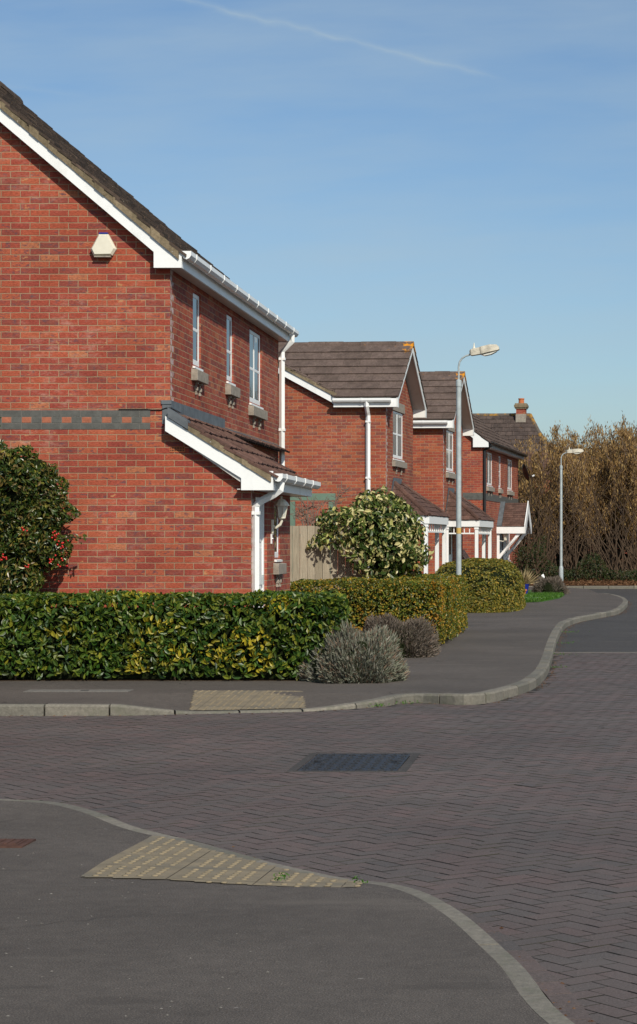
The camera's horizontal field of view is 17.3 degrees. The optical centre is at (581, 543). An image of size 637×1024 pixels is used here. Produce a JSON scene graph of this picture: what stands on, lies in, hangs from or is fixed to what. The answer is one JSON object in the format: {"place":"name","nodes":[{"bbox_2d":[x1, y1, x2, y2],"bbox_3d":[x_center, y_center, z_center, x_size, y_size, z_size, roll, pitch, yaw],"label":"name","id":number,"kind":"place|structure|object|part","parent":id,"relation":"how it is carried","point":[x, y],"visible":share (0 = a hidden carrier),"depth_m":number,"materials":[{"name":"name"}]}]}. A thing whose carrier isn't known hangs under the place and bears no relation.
{"place":"outdoors","nodes":[
{"label":"outdoors","id":0,"kind":"place"},
{"bbox_2d":[0,611,511,680],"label":"soil","id":1,"kind":"structure","parent":0,"point":[160,679],"depth_m":22.52,"materials":[{"name":"brown soil"}]},
{"bbox_2d":[0,417,86,594],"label":"berry shrub","id":2,"kind":"object","parent":1,"relation":"on","point":[32,516],"visible":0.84,"depth_m":23.64,"materials":[{"name":"green plant"}]},
{"bbox_2d":[0,589,351,680],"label":"laurel hedge","id":3,"kind":"object","parent":1,"relation":"on","point":[78,636],"visible":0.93,"depth_m":22.50,"materials":[{"name":"green plant"}]},
{"bbox_2d":[290,526,367,587],"bbox_3d":[-4.103,0.606,33.047,1.355,1.788,0.105,0,0,0],"label":"wooden fence","id":4,"kind":"object","parent":1,"relation":"on","point":[327,563],"visible":0.24,"depth_m":33.00,"materials":[{"name":"beige wood"}]},
{"bbox_2d":[296,618,410,683],"bbox_3d":[-2.510,1.173,22.551,1.284,0.732,1.080,0,0,0],"label":"lavender bush","id":5,"kind":"object","parent":1,"relation":"on","point":[349,654],"visible":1,"depth_m":22.30,"materials":[{"name":"grey plant"}]},
{"bbox_2d":[306,485,433,588],"bbox_3d":[-3.485,0.274,33.230,2.009,2.461,1.670,0,0,35],"label":"variegated bush","id":6,"kind":"object","parent":1,"relation":"on","point":[383,543],"visible":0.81,"depth_m":32.79,"materials":[{"name":"green plant"}]},
{"bbox_2d":[290,573,467,644],"bbox_3d":[-3.119,0.995,32.949,2.370,1.015,6.023,0,0,0],"label":"garden hedge","id":7,"kind":"object","parent":1,"relation":"on","point":[441,600],"visible":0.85,"depth_m":30.13,"materials":[{"name":"green plant"}]},
{"bbox_2d":[435,557,525,612],"bbox_3d":[-2.433,0.940,48.283,2.221,1.252,7.340,0,0,0],"label":"garden hedge","id":8,"kind":"object","parent":1,"relation":"on","point":[495,585],"visible":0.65,"depth_m":45.40,"materials":[{"name":"plant"}]},
{"bbox_2d":[0,800,547,1023],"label":"pavement","id":9,"kind":"structure","parent":0,"point":[365,953],"depth_m":7.61,"materials":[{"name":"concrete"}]},
{"bbox_2d":[0,839,35,847],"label":"stopcock cover","id":10,"kind":"object","parent":9,"relation":"on","point":[13,843],"visible":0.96,"depth_m":10.27,"materials":[{"name":"metal"}]},
{"bbox_2d":[3,853,268,1015],"bbox_3d":[-2.770,1.497,8.846,3.470,0.004,5.298,0,0,0],"label":"grit","id":11,"kind":"object","parent":9,"relation":"on","point":[104,954],"visible":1,"depth_m":7.54,"materials":[{"name":"concrete"}]},
{"bbox_2d":[82,836,362,886],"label":"tactile paving","id":12,"kind":"structure","parent":9,"relation":"on","point":[166,851],"depth_m":9.60,"materials":[{"name":"beige concrete"}]},
{"bbox_2d":[273,872,367,882],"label":"paving weeds","id":13,"kind":"object","parent":12,"relation":"on","point":[284,875],"visible":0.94,"depth_m":9.24,"materials":[{"name":"green plant"}]},
{"bbox_2d":[0,587,622,710],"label":"pavement","id":14,"kind":"structure","parent":0,"point":[485,651],"depth_m":22.95,"materials":[{"name":"grey asphalt"}]},
{"bbox_2d":[23,689,133,691],"bbox_3d":[-5.120,1.510,21.000,1.060,0.040,0.280,0,0,0],"label":"service cover","id":15,"kind":"object","parent":14,"relation":"on","point":[79,690],"visible":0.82,"depth_m":20.99,"materials":[{"name":"metal"}]},
{"bbox_2d":[189,690,305,709],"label":"tactile paving","id":16,"kind":"structure","parent":14,"relation":"on","point":[221,699],"depth_m":20.23,"materials":[{"name":"beige concrete"}]},
{"bbox_2d":[358,612,441,657],"bbox_3d":[-2.541,1.217,27.543,1.331,0.612,1.161,0,0,0],"label":"lavender bush","id":17,"kind":"object","parent":14,"relation":"on","point":[418,637],"visible":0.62,"depth_m":27.24,"materials":[{"name":"grey plant"}]},
{"bbox_2d":[463,550,469,559],"bbox_3d":[-5.310,0.783,63.767,3.985,1.425,1.800,0,0,5],"label":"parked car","id":18,"kind":"object","parent":14,"relation":"on","point":[465,555],"visible":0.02,"depth_m":63.67,"materials":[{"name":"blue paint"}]},
{"bbox_3d":[-3.574,0.390,63.618,0.270,0.410,1.320,0,0,5],"label":"rear window","id":19,"kind":"part","parent":18,"relation":"part of","materials":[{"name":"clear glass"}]},
{"bbox_2d":[456,344,499,574],"bbox_3d":[-1.847,-1.018,36.300,0.791,5.037,0.227,0,0,0],"label":"street lamp","id":20,"kind":"object","parent":14,"relation":"on","point":[488,350],"visible":0.85,"depth_m":36.26,"materials":[{"name":"metal"}]},
{"bbox_2d":[290,493,335,525],"bbox_3d":[-5.400,0.250,41.000,1.000,2.500,0.100,0,0,0],"label":"garden pergola","id":21,"kind":"object","parent":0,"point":[321,496],"visible":0.17,"depth_m":40.96,"materials":[{"name":"green paint"}]},
{"bbox_2d":[0,653,636,1023],"bbox_3d":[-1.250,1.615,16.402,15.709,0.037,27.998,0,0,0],"label":"block paving","id":22,"kind":"structure","parent":0,"point":[551,765],"depth_m":13.16,"materials":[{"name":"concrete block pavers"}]},
{"bbox_2d":[0,799,573,1023],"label":"kerb","id":23,"kind":"structure","parent":22,"relation":"on","point":[537,1001],"depth_m":8.01,"materials":[{"name":"concrete"}]},
{"bbox_2d":[286,753,419,771],"bbox_3d":[-1.650,1.609,15.080,0.840,0.043,1.260,0,0,0],"label":"manhole cover","id":24,"kind":"object","parent":22,"relation":"on","point":[356,762],"visible":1,"depth_m":15.03,"materials":[{"name":"metal"}]},
{"bbox_2d":[370,631,589,706],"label":"kerb weeds","id":25,"kind":"object","parent":22,"relation":"on","point":[420,702],"visible":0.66,"depth_m":20.63,"materials":[{"name":"green plant"}]},
{"bbox_2d":[0,0,636,449],"label":"sky","id":26,"kind":"structure","parent":0,"point":[446,177],"materials":[{"name":"blue"}]},
{"bbox_2d":[222,848,595,1023],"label":"paving border","id":27,"kind":"object","parent":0,"point":[552,987],"visible":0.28,"depth_m":7.55,"materials":[{"name":"grey concrete"}]},
{"bbox_2d":[524,590,564,602],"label":"lawn","id":28,"kind":"structure","parent":0,"point":[545,600],"depth_m":55.76,"materials":[{"name":"green plant"}]},
{"bbox_2d":[531,575,569,593],"bbox_3d":[-0.928,1.218,61.595,1.218,0.666,3.202,0,0,0],"label":"lavender bush","id":29,"kind":"object","parent":28,"relation":"on","point":[552,584],"visible":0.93,"depth_m":60.67,"materials":[{"name":"grey plant"}]},
{"bbox_3d":[-1.660,1.320,58.600,0.340,0.360,0.335,0,0,0],"label":"plant pot","id":30,"kind":"object","parent":28,"relation":"on","visible":0},
{"bbox_2d":[521,566,541,583],"bbox_3d":[-1.618,0.907,58.580,0.986,0.562,1.013,0,0,0],"label":"dry grass plant","id":31,"kind":"object","parent":30,"relation":"in","point":[527,578],"visible":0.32,"depth_m":58.55,"materials":[{"name":"beige plant"}]},
{"bbox_2d":[522,452,626,559],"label":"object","id":32,"kind":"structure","parent":0,"point":[530,461],"depth_m":103.54,"materials":[{"name":"plant"}]},
{"bbox_2d":[524,563,636,585],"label":"verge","id":33,"kind":"structure","parent":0,"point":[593,581],"depth_m":73.80,"materials":[{"name":"green plant"}]},
{"bbox_2d":[472,398,550,546],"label":"distant house","id":34,"kind":"structure","parent":33,"relation":"on","point":[520,424],"depth_m":106.72,"materials":[{"name":"brick"}]},
{"bbox_2d":[518,459,549,539],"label":"hazel tree","id":35,"kind":"object","parent":33,"relation":"on","point":[522,463],"visible":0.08,"depth_m":83.62,"materials":[{"name":"brown plant"}]},
{"bbox_2d":[518,427,591,572],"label":"hazel tree","id":36,"kind":"object","parent":33,"relation":"on","point":[536,473],"visible":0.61,"depth_m":81.87,"materials":[{"name":"brown plant"}]},
{"bbox_2d":[510,419,611,566],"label":"hazel tree","id":37,"kind":"object","parent":33,"relation":"on","point":[586,438],"visible":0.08,"depth_m":88.24,"materials":[{"name":"brown plant"}]},
{"bbox_2d":[523,435,602,568],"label":"hazel tree","id":38,"kind":"object","parent":33,"relation":"on","point":[537,453],"visible":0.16,"depth_m":84.10,"materials":[{"name":"brown plant"}]},
{"bbox_2d":[559,447,582,579],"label":"street lamp","id":39,"kind":"object","parent":33,"relation":"on","point":[576,451],"visible":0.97,"depth_m":70.96,"materials":[{"name":"metal"}]},
{"bbox_2d":[513,534,636,580],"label":"undergrowth","id":40,"kind":"object","parent":33,"relation":"on","point":[568,574],"visible":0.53,"depth_m":77.59,"materials":[{"name":"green plant"}]},
{"bbox_2d":[515,467,636,578],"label":"saplings","id":41,"kind":"object","parent":33,"relation":"on","point":[566,558],"visible":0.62,"depth_m":79.01,"materials":[{"name":"brown plant"}]},
{"bbox_2d":[518,460,636,566],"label":"ivy mass","id":42,"kind":"object","parent":33,"relation":"on","point":[579,558],"visible":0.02,"depth_m":89.95,"materials":[{"name":"green plant"}]},
{"bbox_2d":[529,576,636,585],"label":"fallen leaves","id":43,"kind":"object","parent":33,"relation":"on","point":[602,582],"visible":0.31,"depth_m":75.93,"materials":[{"name":"brown plant"}]},
{"bbox_2d":[548,434,633,571],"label":"hazel tree","id":44,"kind":"object","parent":33,"relation":"on","point":[580,485],"visible":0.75,"depth_m":81.60,"materials":[{"name":"brown plant"}]},
{"bbox_2d":[550,421,636,566],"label":"hazel tree","id":45,"kind":"object","parent":33,"relation":"on","point":[558,436],"visible":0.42,"depth_m":82.78,"materials":[{"name":"brown plant"}]},
{"bbox_2d":[567,434,636,564],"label":"hazel tree","id":46,"kind":"object","parent":33,"relation":"on","point":[574,447],"visible":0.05,"depth_m":88.11,"materials":[{"name":"brown plant"}]},
{"bbox_2d":[590,421,636,556],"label":"hazel tree","id":47,"kind":"object","parent":33,"relation":"on","point":[597,440],"visible":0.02,"depth_m":87.50,"materials":[{"name":"brown plant"}]},
{"bbox_2d":[602,411,636,569],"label":"hazel tree","id":48,"kind":"object","parent":33,"relation":"on","point":[622,499],"visible":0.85,"depth_m":81.66,"materials":[{"name":"brown plant"}]},
{"bbox_2d":[607,419,636,541],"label":"hazel tree","id":49,"kind":"object","parent":33,"relation":"on","point":[621,458],"visible":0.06,"depth_m":84.53,"materials":[{"name":"brown plant"}]},
{"bbox_2d":[555,588,636,651],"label":"road","id":50,"kind":"structure","parent":0,"point":[616,633],"depth_m":36.84,"materials":[{"name":"grey asphalt"}]},
{"bbox_2d":[0,593,627,715],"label":"kerb","id":51,"kind":"structure","parent":50,"relation":"on","point":[537,676],"depth_m":20.48,"materials":[{"name":"concrete"}]},
{"bbox_2d":[8,599,631,1021],"bbox_3d":[-8.006,1.595,30.295,24.006,0.007,62.812,0,0,0],"label":"gutter grit","id":52,"kind":"object","parent":50,"relation":"on","point":[434,703],"visible":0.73,"depth_m":20.73,"materials":[{"name":"grey gravel"}]},
{"bbox_2d":[529,586,636,588],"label":"kerb","id":53,"kind":"structure","parent":50,"relation":"on","point":[606,587],"depth_m":73.13,"materials":[{"name":"concrete"}]},
{"label":"ground","id":54,"kind":"structure","parent":0,"visible":0},
{"bbox_2d":[0,81,320,606],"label":"brick house","id":55,"kind":"structure","parent":54,"relation":"on","point":[139,341],"depth_m":24.10,"materials":[{"name":"brick"}]},
{"bbox_2d":[191,293,208,395],"bbox_3d":[-4.810,-2.486,25.770,0.160,1.269,0.740,0,0,0],"label":"window","id":56,"kind":"structure","parent":55,"relation":"in","point":[201,378],"depth_m":25.82,"materials":[{"name":"white plastic"}]},
{"bbox_2d":[225,315,239,408],"bbox_3d":[-4.810,-2.486,28.200,0.160,1.269,0.760,0,0,0],"label":"window","id":57,"kind":"structure","parent":55,"relation":"in","point":[233,392],"depth_m":28.23,"materials":[{"name":"white plastic"}]},
{"bbox_2d":[248,330,267,429],"bbox_3d":[-4.810,-2.405,30.410,0.160,1.429,1.320,0,0,0],"label":"window","id":58,"kind":"structure","parent":55,"relation":"in","point":[255,411],"depth_m":30.43,"materials":[{"name":"white plastic"}]},
{"bbox_2d":[259,505,263,589],"bbox_3d":[-3.915,0.492,24.865,0.060,1.975,0.730,0,0,0],"label":"door","id":59,"kind":"structure","parent":55,"relation":"in","point":[261,577],"depth_m":25.06,"materials":[{"name":"white plastic"}]},
{"bbox_2d":[273,509,286,586],"bbox_3d":[-3.869,0.015,26.170,0.150,1.069,0.680,0,0,0],"label":"window","id":60,"kind":"structure","parent":55,"relation":"in","point":[279,569],"depth_m":26.20,"materials":[{"name":"white plastic"}]},
{"bbox_2d":[278,341,449,586],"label":"brick house","id":61,"kind":"structure","parent":54,"relation":"on","point":[353,410],"depth_m":47.18,"materials":[{"name":"red brick"}]},
{"bbox_2d":[392,403,406,474],"bbox_3d":[-4.330,-2.476,48.594,0.160,1.689,1.635,0,0,5],"label":"window","id":62,"kind":"structure","parent":61,"relation":"in","point":[397,417],"depth_m":48.62,"materials":[{"name":"white plastic"}]},
{"bbox_2d":[413,371,494,573],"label":"brick house","id":63,"kind":"structure","parent":54,"relation":"on","point":[434,456],"depth_m":55.83,"materials":[{"name":"red brick"}]},
{"bbox_2d":[449,527,451,561],"bbox_3d":[-3.671,0.475,56.973,0.055,2.050,0.950,0,0,5],"label":"door","id":64,"kind":"structure","parent":63,"relation":"in","point":[450,528],"depth_m":57.09,"materials":[{"name":"black plastic"}]},
{"bbox_2d":[446,425,455,484],"bbox_3d":[-3.630,-2.476,56.767,0.160,1.689,1.600,0,0,5],"label":"window","id":65,"kind":"structure","parent":63,"relation":"in","point":[449,435],"depth_m":56.80,"materials":[{"name":"white plastic"}]},
{"bbox_2d":[463,414,531,565],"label":"brick house","id":66,"kind":"structure","parent":54,"relation":"on","point":[491,457],"depth_m":72.54,"materials":[{"name":"red brick"}]},
{"bbox_2d":[486,452,494,495],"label":"window","id":67,"kind":"structure","parent":66,"relation":"in","point":[489,456],"depth_m":70.91,"materials":[{"name":"white plastic"}]},
{"bbox_2d":[498,456,502,497],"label":"window","id":68,"kind":"structure","parent":66,"relation":"in","point":[500,491],"depth_m":73.65,"materials":[{"name":"white plastic"}]},
{"bbox_2d":[499,533,502,558],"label":"door","id":69,"kind":"structure","parent":66,"relation":"in","point":[501,534],"depth_m":74.19,"materials":[{"name":"white plastic"}]},
{"bbox_2d":[506,534,512,562],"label":"window","id":70,"kind":"structure","parent":66,"relation":"in","point":[507,541],"depth_m":75.98,"materials":[{"name":"white plastic"}]},
{"bbox_2d":[507,459,514,499],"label":"window","id":71,"kind":"structure","parent":66,"relation":"in","point":[509,462],"depth_m":76.60,"materials":[{"name":"white plastic"}]},
{"bbox_2d":[517,464,534,480],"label":"satellite dish","id":72,"kind":"object","parent":66,"relation":"attached to","point":[525,472],"visible":1,"depth_m":78.61,"materials":[{"name":"black plastic"}]},
{"bbox_2d":[554,652,636,652],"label":"paving edge","id":73,"kind":"object","parent":54,"relation":"on","point":[595,652],"visible":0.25,"depth_m":30.31,"materials":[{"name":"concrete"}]}
]}

